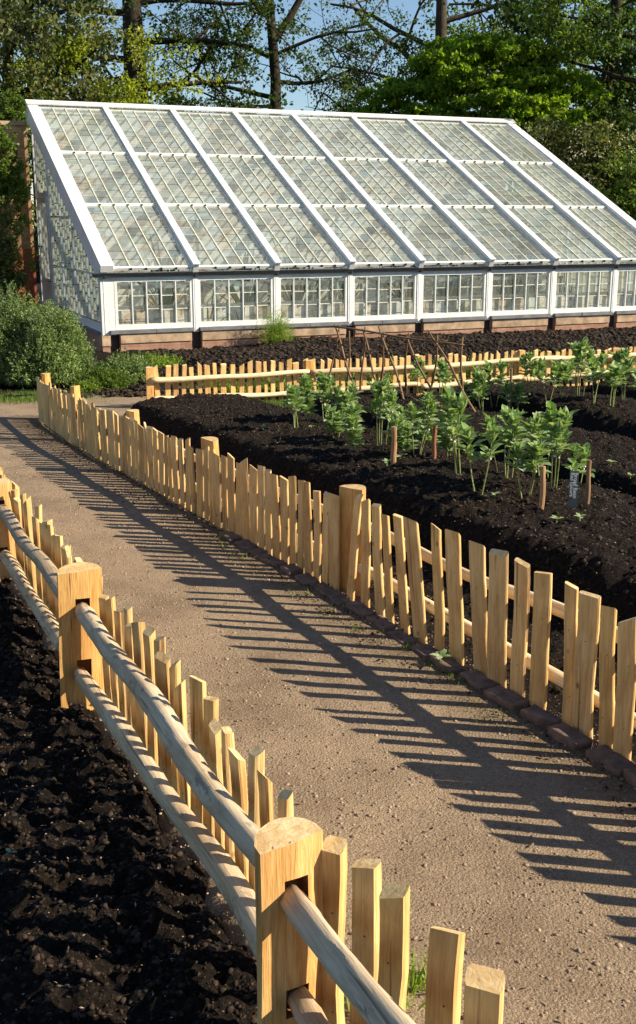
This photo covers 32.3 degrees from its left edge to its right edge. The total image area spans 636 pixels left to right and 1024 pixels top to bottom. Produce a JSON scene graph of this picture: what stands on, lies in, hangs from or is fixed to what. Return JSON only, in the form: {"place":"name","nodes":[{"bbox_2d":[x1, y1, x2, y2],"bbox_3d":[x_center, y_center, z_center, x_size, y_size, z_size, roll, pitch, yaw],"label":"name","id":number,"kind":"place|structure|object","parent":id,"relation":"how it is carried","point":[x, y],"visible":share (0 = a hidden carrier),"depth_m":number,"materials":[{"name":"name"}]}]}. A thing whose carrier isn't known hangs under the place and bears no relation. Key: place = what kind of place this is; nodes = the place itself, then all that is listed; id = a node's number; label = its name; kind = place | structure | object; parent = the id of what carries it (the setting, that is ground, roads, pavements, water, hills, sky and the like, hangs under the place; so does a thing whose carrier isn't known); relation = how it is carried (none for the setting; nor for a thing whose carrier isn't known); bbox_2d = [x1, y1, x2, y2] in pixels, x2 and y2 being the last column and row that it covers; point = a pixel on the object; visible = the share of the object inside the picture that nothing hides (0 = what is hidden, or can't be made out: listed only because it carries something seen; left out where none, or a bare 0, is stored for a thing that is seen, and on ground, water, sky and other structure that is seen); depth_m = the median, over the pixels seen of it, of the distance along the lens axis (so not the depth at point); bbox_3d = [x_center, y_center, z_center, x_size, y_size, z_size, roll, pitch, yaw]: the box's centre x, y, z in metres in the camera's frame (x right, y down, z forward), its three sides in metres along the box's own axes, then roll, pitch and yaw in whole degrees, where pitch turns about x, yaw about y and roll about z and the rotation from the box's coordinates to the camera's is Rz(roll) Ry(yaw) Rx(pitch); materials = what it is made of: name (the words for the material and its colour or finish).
{"place":"outdoors","nodes":[
{"label":"outdoors","id":0,"kind":"place"},
{"bbox_2d":[0,577,256,1023],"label":"bed soil","id":1,"kind":"structure","parent":0,"point":[189,1006],"depth_m":3.61,"materials":[{"name":"black soil"}]},
{"bbox_2d":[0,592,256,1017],"bbox_3d":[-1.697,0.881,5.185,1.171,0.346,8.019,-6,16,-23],"label":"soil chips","id":2,"kind":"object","parent":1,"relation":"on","point":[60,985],"visible":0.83,"depth_m":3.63,"materials":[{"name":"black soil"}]},
{"bbox_2d":[0,230,620,831],"bbox_3d":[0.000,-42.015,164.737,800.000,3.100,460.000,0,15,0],"label":"ground","id":3,"kind":"structure","parent":0,"point":[4,694],"depth_m":6.02,"materials":[{"name":"brown soil"}]},
{"bbox_2d":[0,195,35,302],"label":"wall shrub","id":4,"kind":"object","parent":3,"relation":"on","point":[8,256],"visible":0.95,"depth_m":27.08,"materials":[{"name":"green plant"}]},
{"bbox_2d":[0,121,37,305],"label":"garden wall","id":5,"kind":"structure","parent":3,"relation":"on","point":[19,128],"depth_m":29.60,"materials":[{"name":"red brick"}]},
{"bbox_2d":[0,86,37,251],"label":"wall shrub","id":6,"kind":"object","parent":3,"relation":"on","point":[11,112],"visible":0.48,"depth_m":29.76,"materials":[{"name":"green plant"}]},
{"bbox_2d":[0,123,46,298],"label":"wall shrub","id":7,"kind":"object","parent":3,"relation":"on","point":[10,185],"visible":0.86,"depth_m":27.67,"materials":[{"name":"green plant"}]},
{"bbox_2d":[0,0,139,230],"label":"broadleaf tree","id":8,"kind":"object","parent":3,"relation":"on","point":[38,25],"visible":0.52,"depth_m":33.49,"materials":[{"name":"green plant"}]},
{"bbox_2d":[0,0,149,282],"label":"broadleaf tree","id":9,"kind":"object","parent":3,"relation":"on","point":[37,264],"visible":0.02,"depth_m":59.54,"materials":[{"name":"green plant"}]},
{"bbox_2d":[0,15,229,180],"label":"broadleaf tree","id":10,"kind":"object","parent":3,"relation":"on","point":[75,54],"visible":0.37,"depth_m":34.83,"materials":[{"name":"green plant"}]},
{"bbox_2d":[0,0,322,256],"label":"cedar tree","id":11,"kind":"object","parent":3,"relation":"on","point":[132,12],"visible":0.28,"depth_m":39.60,"materials":[{"name":"green plant"}]},
{"bbox_2d":[108,0,417,122],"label":"broadleaf tree","id":12,"kind":"object","parent":3,"relation":"on","point":[275,66],"visible":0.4,"depth_m":43.06,"materials":[{"name":"green plant"}]},
{"bbox_2d":[25,99,635,352],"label":"greenhouse","id":13,"kind":"object","parent":3,"relation":"on","point":[111,185],"visible":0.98,"depth_m":28.79,"materials":[{"name":"white glass"}]},
{"bbox_2d":[37,197,54,312],"bbox_3d":[-7.159,-6.542,28.783,0.122,3.290,1.480,-6,16,-22],"label":"door","id":14,"kind":"structure","parent":13,"relation":"in","point":[42,203],"depth_m":28.66,"materials":[{"name":"white paint"}]},
{"bbox_2d":[114,278,193,329],"bbox_3d":[-3.513,-4.466,23.508,1.711,1.056,0.080,-6,16,-22],"label":"front window","id":15,"kind":"structure","parent":13,"relation":"in","point":[132,326],"depth_m":23.50,"materials":[{"name":"white paint"}]},
{"bbox_2d":[114,233,202,304],"bbox_3d":[-4.364,-6.478,30.047,2.896,2.614,4.234,11,19,36],"label":"potted plant","id":16,"kind":"object","parent":13,"relation":"on","point":[167,300],"visible":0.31,"depth_m":29.86,"materials":[{"name":"green plant"}]},
{"bbox_2d":[198,276,273,326],"bbox_3d":[-1.814,-4.653,24.208,1.756,1.056,0.080,-6,16,-22],"label":"front window","id":17,"kind":"structure","parent":13,"relation":"in","point":[230,322],"depth_m":24.20,"materials":[{"name":"white paint"}]},
{"bbox_2d":[203,238,284,302],"bbox_3d":[-2.158,-6.364,30.067,3.246,2.384,2.821,7,17,25],"label":"potted plant","id":18,"kind":"object","parent":13,"relation":"on","point":[249,297],"visible":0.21,"depth_m":30.38,"materials":[{"name":"green plant"}]},
{"bbox_2d":[250,229,340,300],"bbox_3d":[-0.608,-6.581,30.173,3.656,2.749,3.386,0,15,0],"label":"potted plant","id":19,"kind":"object","parent":13,"relation":"on","point":[299,296],"visible":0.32,"depth_m":30.14,"materials":[{"name":"green plant"}]},
{"bbox_2d":[278,274,347,323],"bbox_3d":[-0.115,-4.839,24.908,1.706,1.056,0.080,-6,16,-22],"label":"front window","id":20,"kind":"structure","parent":13,"relation":"in","point":[340,318],"depth_m":24.93,"materials":[{"name":"white paint"}]},
{"bbox_2d":[352,273,416,320],"bbox_3d":[1.544,-5.021,25.591,1.676,1.056,0.080,-6,16,-22],"label":"front window","id":21,"kind":"structure","parent":13,"relation":"in","point":[395,316],"depth_m":25.59,"materials":[{"name":"white paint"}]},
{"bbox_2d":[359,250,456,297],"bbox_3d":[2.586,-6.869,32.666,2.992,2.021,3.435,14,20,41],"label":"potted plant","id":22,"kind":"object","parent":13,"relation":"on","point":[398,293],"visible":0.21,"depth_m":32.62,"materials":[{"name":"green plant"}]},
{"bbox_2d":[407,253,478,296],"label":"potted plant","id":23,"kind":"object","parent":13,"relation":"on","point":[450,287],"visible":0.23,"depth_m":33.40,"materials":[{"name":"green plant"}]},
{"bbox_2d":[421,272,486,317],"bbox_3d":[3.242,-5.208,26.289,1.786,1.056,0.080,-6,16,-22],"label":"front window","id":24,"kind":"structure","parent":13,"relation":"in","point":[477,313],"depth_m":26.30,"materials":[{"name":"white paint"}]},
{"bbox_2d":[469,236,557,294],"bbox_3d":[6.045,-7.089,32.713,3.445,2.421,3.393,0,15,0],"label":"potted plant","id":25,"kind":"object","parent":13,"relation":"on","point":[510,284],"visible":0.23,"depth_m":32.98,"materials":[{"name":"green plant"}]},
{"bbox_2d":[490,270,550,315],"bbox_3d":[4.966,-5.397,26.998,1.736,1.056,0.080,-6,16,-22],"label":"front window","id":26,"kind":"structure","parent":13,"relation":"in","point":[531,311],"depth_m":27.01,"materials":[{"name":"white paint"}]},
{"bbox_2d":[515,201,542,289],"bbox_3d":[6.640,-8.057,34.464,0.060,3.290,1.480,-6,16,-22],"label":"door","id":27,"kind":"structure","parent":13,"relation":"in","point":[530,219],"depth_m":34.29,"materials":[{"name":"white paint"}]},
{"bbox_2d":[553,269,612,312],"bbox_3d":[6.682,-5.585,27.706,1.766,1.056,0.080,-6,16,-22],"label":"front window","id":28,"kind":"structure","parent":13,"relation":"in","point":[586,309],"depth_m":27.72,"materials":[{"name":"white paint"}]},
{"bbox_2d":[615,268,635,310],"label":"front window","id":29,"kind":"structure","parent":13,"relation":"in","point":[617,308],"depth_m":28.23,"materials":[{"name":"white paint"}]},
{"bbox_2d":[36,373,635,760],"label":"picket fence","id":30,"kind":"object","parent":3,"relation":"on","point":[150,457],"visible":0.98,"depth_m":6.12,"materials":[{"name":"brown wood"}]},
{"bbox_2d":[146,347,635,402],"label":"cross fence","id":31,"kind":"object","parent":3,"relation":"on","point":[153,379],"visible":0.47,"depth_m":15.93,"materials":[{"name":"brown wood"}]},
{"bbox_2d":[287,18,513,194],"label":"broadleaf tree","id":32,"kind":"object","parent":3,"relation":"on","point":[401,70],"visible":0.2,"depth_m":43.57,"materials":[{"name":"green plant"}]},
{"bbox_2d":[275,0,605,128],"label":"broadleaf tree","id":33,"kind":"object","parent":3,"relation":"on","point":[442,19],"visible":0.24,"depth_m":45.98,"materials":[{"name":"green plant"}]},
{"bbox_2d":[346,31,614,203],"bbox_3d":[5.632,-11.947,39.159,9.394,9.645,6.466,0,15,0],"label":"maple tree","id":34,"kind":"object","parent":3,"relation":"on","point":[447,69],"visible":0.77,"depth_m":36.91,"materials":[{"name":"green plant"}]},
{"bbox_2d":[405,0,635,109],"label":"broadleaf tree","id":35,"kind":"object","parent":3,"relation":"on","point":[452,30],"visible":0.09,"depth_m":52.00,"materials":[{"name":"green plant"}]},
{"bbox_2d":[461,0,635,282],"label":"broadleaf tree","id":36,"kind":"object","parent":3,"relation":"on","point":[623,90],"visible":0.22,"depth_m":42.89,"materials":[{"name":"green plant"}]},
{"bbox_2d":[505,102,629,240],"bbox_3d":[7.954,-9.690,35.986,4.642,6.892,4.790,-7,16,-24],"label":"shrub","id":37,"kind":"object","parent":3,"relation":"on","point":[538,134],"visible":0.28,"depth_m":34.47,"materials":[{"name":"green plant"}]},
{"bbox_2d":[505,0,635,95],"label":"broadleaf tree","id":38,"kind":"object","parent":3,"relation":"on","point":[598,25],"visible":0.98,"depth_m":36.37,"materials":[{"name":"green plant"}]},
{"bbox_2d":[546,96,635,196],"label":"shrub","id":39,"kind":"object","parent":3,"relation":"on","point":[612,115],"visible":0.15,"depth_m":37.70,"materials":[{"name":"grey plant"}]},
{"bbox_2d":[556,125,635,216],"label":"shrub","id":40,"kind":"object","parent":3,"relation":"on","point":[591,165],"visible":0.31,"depth_m":34.23,"materials":[{"name":"green plant"}]},
{"bbox_2d":[586,145,635,240],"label":"shrub","id":41,"kind":"object","parent":3,"relation":"on","point":[625,185],"visible":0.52,"depth_m":33.31,"materials":[{"name":"green plant"}]},
{"bbox_2d":[0,394,635,1023],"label":"path","id":42,"kind":"structure","parent":0,"point":[476,858],"depth_m":4.58,"materials":[{"name":"beige gravel"}]},
{"bbox_2d":[0,467,504,1023],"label":"post and rail fence","id":43,"kind":"object","parent":42,"relation":"on","point":[280,881],"visible":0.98,"depth_m":3.20,"materials":[{"name":"brown wood"}]},
{"bbox_2d":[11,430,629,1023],"bbox_3d":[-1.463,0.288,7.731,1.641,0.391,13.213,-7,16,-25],"label":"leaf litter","id":44,"kind":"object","parent":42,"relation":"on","point":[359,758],"visible":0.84,"depth_m":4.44,"materials":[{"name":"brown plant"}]},
{"bbox_2d":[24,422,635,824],"bbox_3d":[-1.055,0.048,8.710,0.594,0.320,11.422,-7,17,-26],"label":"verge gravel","id":45,"kind":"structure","parent":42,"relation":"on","point":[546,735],"depth_m":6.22,"materials":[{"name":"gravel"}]},
{"bbox_2d":[208,535,555,724],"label":"grass","id":46,"kind":"structure","parent":42,"relation":"on","point":[451,675],"depth_m":5.84,"materials":[{"name":"green plant"}]},
{"bbox_2d":[344,943,463,1017],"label":"grass","id":47,"kind":"structure","parent":42,"relation":"on","point":[419,979],"depth_m":3.13,"materials":[{"name":"green plant"}]},
{"bbox_2d":[547,722,592,750],"bbox_3d":[1.086,0.984,4.740,0.100,0.075,0.187,-6,18,-30],"label":"edging brick","id":48,"kind":"object","parent":42,"relation":"on","point":[563,733],"visible":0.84,"depth_m":4.71,"materials":[{"name":"brown brick"}]},
{"bbox_2d":[0,326,635,398],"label":"border soil","id":49,"kind":"structure","parent":0,"point":[101,355],"depth_m":21.10,"materials":[{"name":"brown soil"}]},
{"bbox_2d":[0,279,66,385],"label":"rosemary bush","id":50,"kind":"object","parent":49,"relation":"on","point":[11,304],"visible":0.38,"depth_m":17.02,"materials":[{"name":"green plant"}]},
{"bbox_2d":[1,292,100,389],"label":"rosemary bush","id":51,"kind":"object","parent":49,"relation":"on","point":[59,341],"visible":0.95,"depth_m":16.88,"materials":[{"name":"green plant"}]},
{"bbox_2d":[0,388,117,405],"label":"grass","id":52,"kind":"structure","parent":49,"relation":"on","point":[13,398],"depth_m":15.80,"materials":[{"name":"green plant"}]},
{"bbox_2d":[75,363,137,389],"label":"herb","id":53,"kind":"object","parent":49,"relation":"on","point":[110,378],"visible":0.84,"depth_m":16.84,"materials":[{"name":"green plant"}]},
{"bbox_2d":[95,346,161,382],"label":"herb","id":54,"kind":"object","parent":49,"relation":"on","point":[136,372],"visible":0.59,"depth_m":17.68,"materials":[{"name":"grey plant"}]},
{"bbox_2d":[131,351,186,367],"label":"herb","id":55,"kind":"object","parent":49,"relation":"on","point":[163,361],"visible":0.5,"depth_m":20.05,"materials":[{"name":"green plant"}]},
{"bbox_2d":[253,305,298,344],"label":"feathery plant","id":56,"kind":"object","parent":49,"relation":"on","point":[274,334],"visible":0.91,"depth_m":24.08,"materials":[{"name":"green plant"}]},
{"bbox_2d":[0,0,635,229],"label":"sky","id":57,"kind":"structure","parent":0,"point":[300,100],"materials":[{"name":"blue"}]},
{"bbox_2d":[44,376,635,763],"bbox_3d":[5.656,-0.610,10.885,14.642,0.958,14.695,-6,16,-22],"label":"bed soil","id":58,"kind":"structure","parent":0,"point":[601,582],"depth_m":8.63,"materials":[{"name":"black soil"}]},
{"bbox_2d":[282,384,306,427],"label":"broad bean plant","id":59,"kind":"object","parent":58,"relation":"on","point":[295,402],"visible":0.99,"depth_m":10.80,"materials":[{"name":"green plant"}]},
{"bbox_2d":[296,372,318,420],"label":"broad bean plant","id":60,"kind":"object","parent":58,"relation":"on","point":[308,392],"visible":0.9,"depth_m":11.25,"materials":[{"name":"green plant"}]},
{"bbox_2d":[314,371,336,418],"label":"broad bean plant","id":61,"kind":"object","parent":58,"relation":"on","point":[324,382],"visible":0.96,"depth_m":11.37,"materials":[{"name":"green plant"}]},
{"bbox_2d":[319,404,347,437],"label":"broad bean plant","id":62,"kind":"object","parent":58,"relation":"on","point":[331,414],"visible":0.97,"depth_m":10.24,"materials":[{"name":"green plant"}]},
{"bbox_2d":[325,591,351,605],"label":"edging brick","id":63,"kind":"object","parent":58,"relation":"on","point":[336,598],"visible":0.49,"depth_m":6.66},
{"bbox_2d":[330,380,363,418],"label":"broad bean plant","id":64,"kind":"object","parent":58,"relation":"on","point":[347,397],"visible":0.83,"depth_m":11.25,"materials":[{"name":"green plant"}]},
{"bbox_2d":[340,401,366,450],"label":"broad bean plant","id":65,"kind":"object","parent":58,"relation":"on","point":[353,428],"visible":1,"depth_m":9.53,"materials":[{"name":"green plant"}]},
{"bbox_2d":[345,601,375,617],"bbox_3d":[0.249,0.594,6.447,0.095,0.075,0.223,-12,19,-26],"label":"edging brick","id":66,"kind":"object","parent":58,"relation":"on","point":[360,609],"visible":0.64,"depth_m":6.42,"materials":[{"name":"brown brick"}]},
{"bbox_2d":[366,615,396,630],"bbox_3d":[0.361,0.654,6.234,0.101,0.074,0.225,-5,14,-21],"label":"edging brick","id":67,"kind":"object","parent":58,"relation":"on","point":[386,623],"visible":0.6,"depth_m":6.21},
{"bbox_2d":[364,374,401,445],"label":"broad bean plant","id":68,"kind":"object","parent":58,"relation":"on","point":[380,392],"visible":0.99,"depth_m":9.86,"materials":[{"name":"green plant"}]},
{"bbox_2d":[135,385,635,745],"bbox_3d":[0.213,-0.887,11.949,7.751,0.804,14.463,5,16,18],"label":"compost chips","id":69,"kind":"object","parent":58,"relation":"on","point":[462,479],"visible":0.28,"depth_m":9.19,"materials":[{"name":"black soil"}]},
{"bbox_2d":[380,412,420,453],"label":"broad bean plant","id":70,"kind":"object","parent":58,"relation":"on","point":[404,434],"visible":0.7,"depth_m":9.48,"materials":[{"name":"green plant"}]},
{"bbox_2d":[386,629,416,643],"bbox_3d":[0.456,0.709,6.019,0.094,0.073,0.207,-9,15,-21],"label":"edging brick","id":71,"kind":"object","parent":58,"relation":"on","point":[405,637],"visible":0.54,"depth_m":5.99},
{"bbox_2d":[328,324,475,411],"bbox_3d":[1.074,-1.683,13.912,0.706,1.310,2.856,-12,19,-39],"label":"bean pole frame","id":72,"kind":"object","parent":58,"relation":"on","point":[435,340],"visible":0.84,"depth_m":13.80,"materials":[{"name":"brown wood"}]},
{"bbox_2d":[399,389,439,454],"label":"broad bean plant","id":73,"kind":"object","parent":58,"relation":"on","point":[430,404],"visible":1,"depth_m":9.13,"materials":[{"name":"green plant"}]},
{"bbox_2d":[411,643,437,657],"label":"edging brick","id":74,"kind":"object","parent":58,"relation":"on","point":[425,650],"visible":0.45,"depth_m":5.80,"materials":[{"name":"brown brick"}]},
{"bbox_2d":[430,358,454,397],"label":"broad bean plant","id":75,"kind":"object","parent":58,"relation":"on","point":[443,374],"visible":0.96,"depth_m":13.73,"materials":[{"name":"green plant"}]},
{"bbox_2d":[430,410,463,456],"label":"broad bean plant","id":76,"kind":"object","parent":58,"relation":"on","point":[446,444],"visible":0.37,"depth_m":9.31,"materials":[{"name":"green plant"}]},
{"bbox_2d":[430,655,466,674],"bbox_3d":[0.660,0.795,5.591,0.101,0.073,0.211,-3,15,-24],"label":"edging brick","id":77,"kind":"object","parent":58,"relation":"on","point":[452,665],"visible":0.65,"depth_m":5.55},
{"bbox_2d":[433,384,472,474],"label":"broad bean plant","id":78,"kind":"object","parent":58,"relation":"on","point":[454,407],"visible":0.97,"depth_m":8.42,"materials":[{"name":"green plant"}]},
{"bbox_2d":[466,365,490,409],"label":"broad bean plant","id":79,"kind":"object","parent":58,"relation":"on","point":[479,380],"visible":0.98,"depth_m":13.76,"materials":[{"name":"green plant"}]},
{"bbox_2d":[461,669,496,690],"bbox_3d":[0.787,0.847,5.381,0.101,0.074,0.192,-10,20,-22],"label":"edging brick","id":80,"kind":"object","parent":58,"relation":"on","point":[482,681],"visible":0.65,"depth_m":5.35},
{"bbox_2d":[455,421,506,494],"bbox_3d":[1.171,-0.386,7.891,0.251,0.572,0.425,-9,17,-30],"label":"broad bean plant","id":81,"kind":"object","parent":58,"relation":"on","point":[491,434],"visible":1,"depth_m":7.88,"materials":[{"name":"green plant"}]},
{"bbox_2d":[481,358,509,406],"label":"broad bean plant","id":82,"kind":"object","parent":58,"relation":"on","point":[501,366],"visible":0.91,"depth_m":14.07,"materials":[{"name":"green plant"}]},
{"bbox_2d":[478,407,526,470],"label":"broad bean plant","id":83,"kind":"object","parent":58,"relation":"on","point":[492,420],"visible":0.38,"depth_m":8.76,"materials":[{"name":"green plant"}]},
{"bbox_2d":[483,685,529,711],"bbox_3d":[0.885,0.891,5.154,0.105,0.075,0.226,-11,16,-27],"label":"edging brick","id":84,"kind":"object","parent":58,"relation":"on","point":[512,701],"visible":0.7,"depth_m":5.12,"materials":[{"name":"brown brick"}]},
{"bbox_2d":[492,404,530,477],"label":"broad bean plant","id":85,"kind":"object","parent":58,"relation":"on","point":[510,418],"visible":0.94,"depth_m":8.13,"materials":[{"name":"green plant"}]},
{"bbox_2d":[498,380,528,408],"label":"broad bean plant","id":86,"kind":"object","parent":58,"relation":"on","point":[519,394],"visible":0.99,"depth_m":13.59,"materials":[{"name":"green plant"}]},
{"bbox_2d":[503,440,551,498],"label":"broad bean plant","id":87,"kind":"object","parent":58,"relation":"on","point":[536,454],"visible":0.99,"depth_m":7.66,"materials":[{"name":"green plant"}]},
{"bbox_2d":[516,351,540,396],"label":"broad bean plant","id":88,"kind":"object","parent":58,"relation":"on","point":[523,358],"visible":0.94,"depth_m":13.93,"materials":[{"name":"green plant"}]},
{"bbox_2d":[520,705,561,729],"bbox_3d":[1.004,0.941,4.933,0.093,0.075,0.183,-13,21,-31],"label":"edging brick","id":89,"kind":"object","parent":58,"relation":"on","point":[542,718],"visible":0.71,"depth_m":4.91,"materials":[{"name":"brown brick"}]},
{"bbox_2d":[538,466,545,509],"bbox_3d":[1.502,-0.132,7.350,0.046,0.360,0.044,0,15,0],"label":"stake","id":90,"kind":"object","parent":58,"relation":"on","point":[542,486],"visible":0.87,"depth_m":7.33,"materials":[{"name":"brown wood"}]},
{"bbox_2d":[522,415,565,477],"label":"broad bean plant","id":91,"kind":"object","parent":58,"relation":"on","point":[529,427],"visible":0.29,"depth_m":8.59,"materials":[{"name":"green plant"}]},
{"bbox_2d":[534,356,562,401],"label":"broad bean plant","id":92,"kind":"object","parent":58,"relation":"on","point":[541,363],"visible":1,"depth_m":13.37,"materials":[{"name":"green plant"}]},
{"bbox_2d":[526,401,580,487],"bbox_3d":[1.670,-0.471,7.971,0.300,0.715,0.428,-14,20,-42],"label":"broad bean plant","id":93,"kind":"object","parent":58,"relation":"on","point":[558,433],"visible":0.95,"depth_m":7.89,"materials":[{"name":"green plant"}]},
{"bbox_2d":[553,358,578,398],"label":"broad bean plant","id":94,"kind":"object","parent":58,"relation":"on","point":[566,372],"visible":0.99,"depth_m":13.53,"materials":[{"name":"green plant"}]},
{"bbox_2d":[568,471,578,507],"bbox_3d":[1.739,-0.127,7.478,0.063,0.313,0.008,2,15,7],"label":"plant label","id":95,"kind":"object","parent":58,"relation":"on","point":[573,489],"visible":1,"depth_m":7.47,"materials":[{"name":"stone"}]},
{"bbox_2d":[561,442,595,482],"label":"broad bean plant","id":96,"kind":"object","parent":58,"relation":"on","point":[576,452],"visible":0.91,"depth_m":8.62,"materials":[{"name":"green plant"}]},
{"bbox_2d":[567,336,597,396],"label":"broad bean plant","id":97,"kind":"object","parent":58,"relation":"on","point":[580,353],"visible":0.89,"depth_m":13.83,"materials":[{"name":"green plant"}]},
{"bbox_2d":[582,352,609,403],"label":"broad bean plant","id":98,"kind":"object","parent":58,"relation":"on","point":[601,359],"visible":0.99,"depth_m":13.02,"materials":[{"name":"green plant"}]},
{"bbox_2d":[585,745,635,776],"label":"edging brick","id":99,"kind":"object","parent":58,"relation":"on","point":[611,760],"visible":0.65,"depth_m":4.51,"materials":[{"name":"brown brick"}]},
{"bbox_2d":[601,360,627,406],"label":"broad bean plant","id":100,"kind":"object","parent":58,"relation":"on","point":[615,373],"visible":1,"depth_m":12.80,"materials":[{"name":"green plant"}]},
{"bbox_2d":[605,348,635,400],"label":"broad bean plant","id":101,"kind":"object","parent":58,"relation":"on","point":[618,356],"visible":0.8,"depth_m":13.35,"materials":[{"name":"green plant"}]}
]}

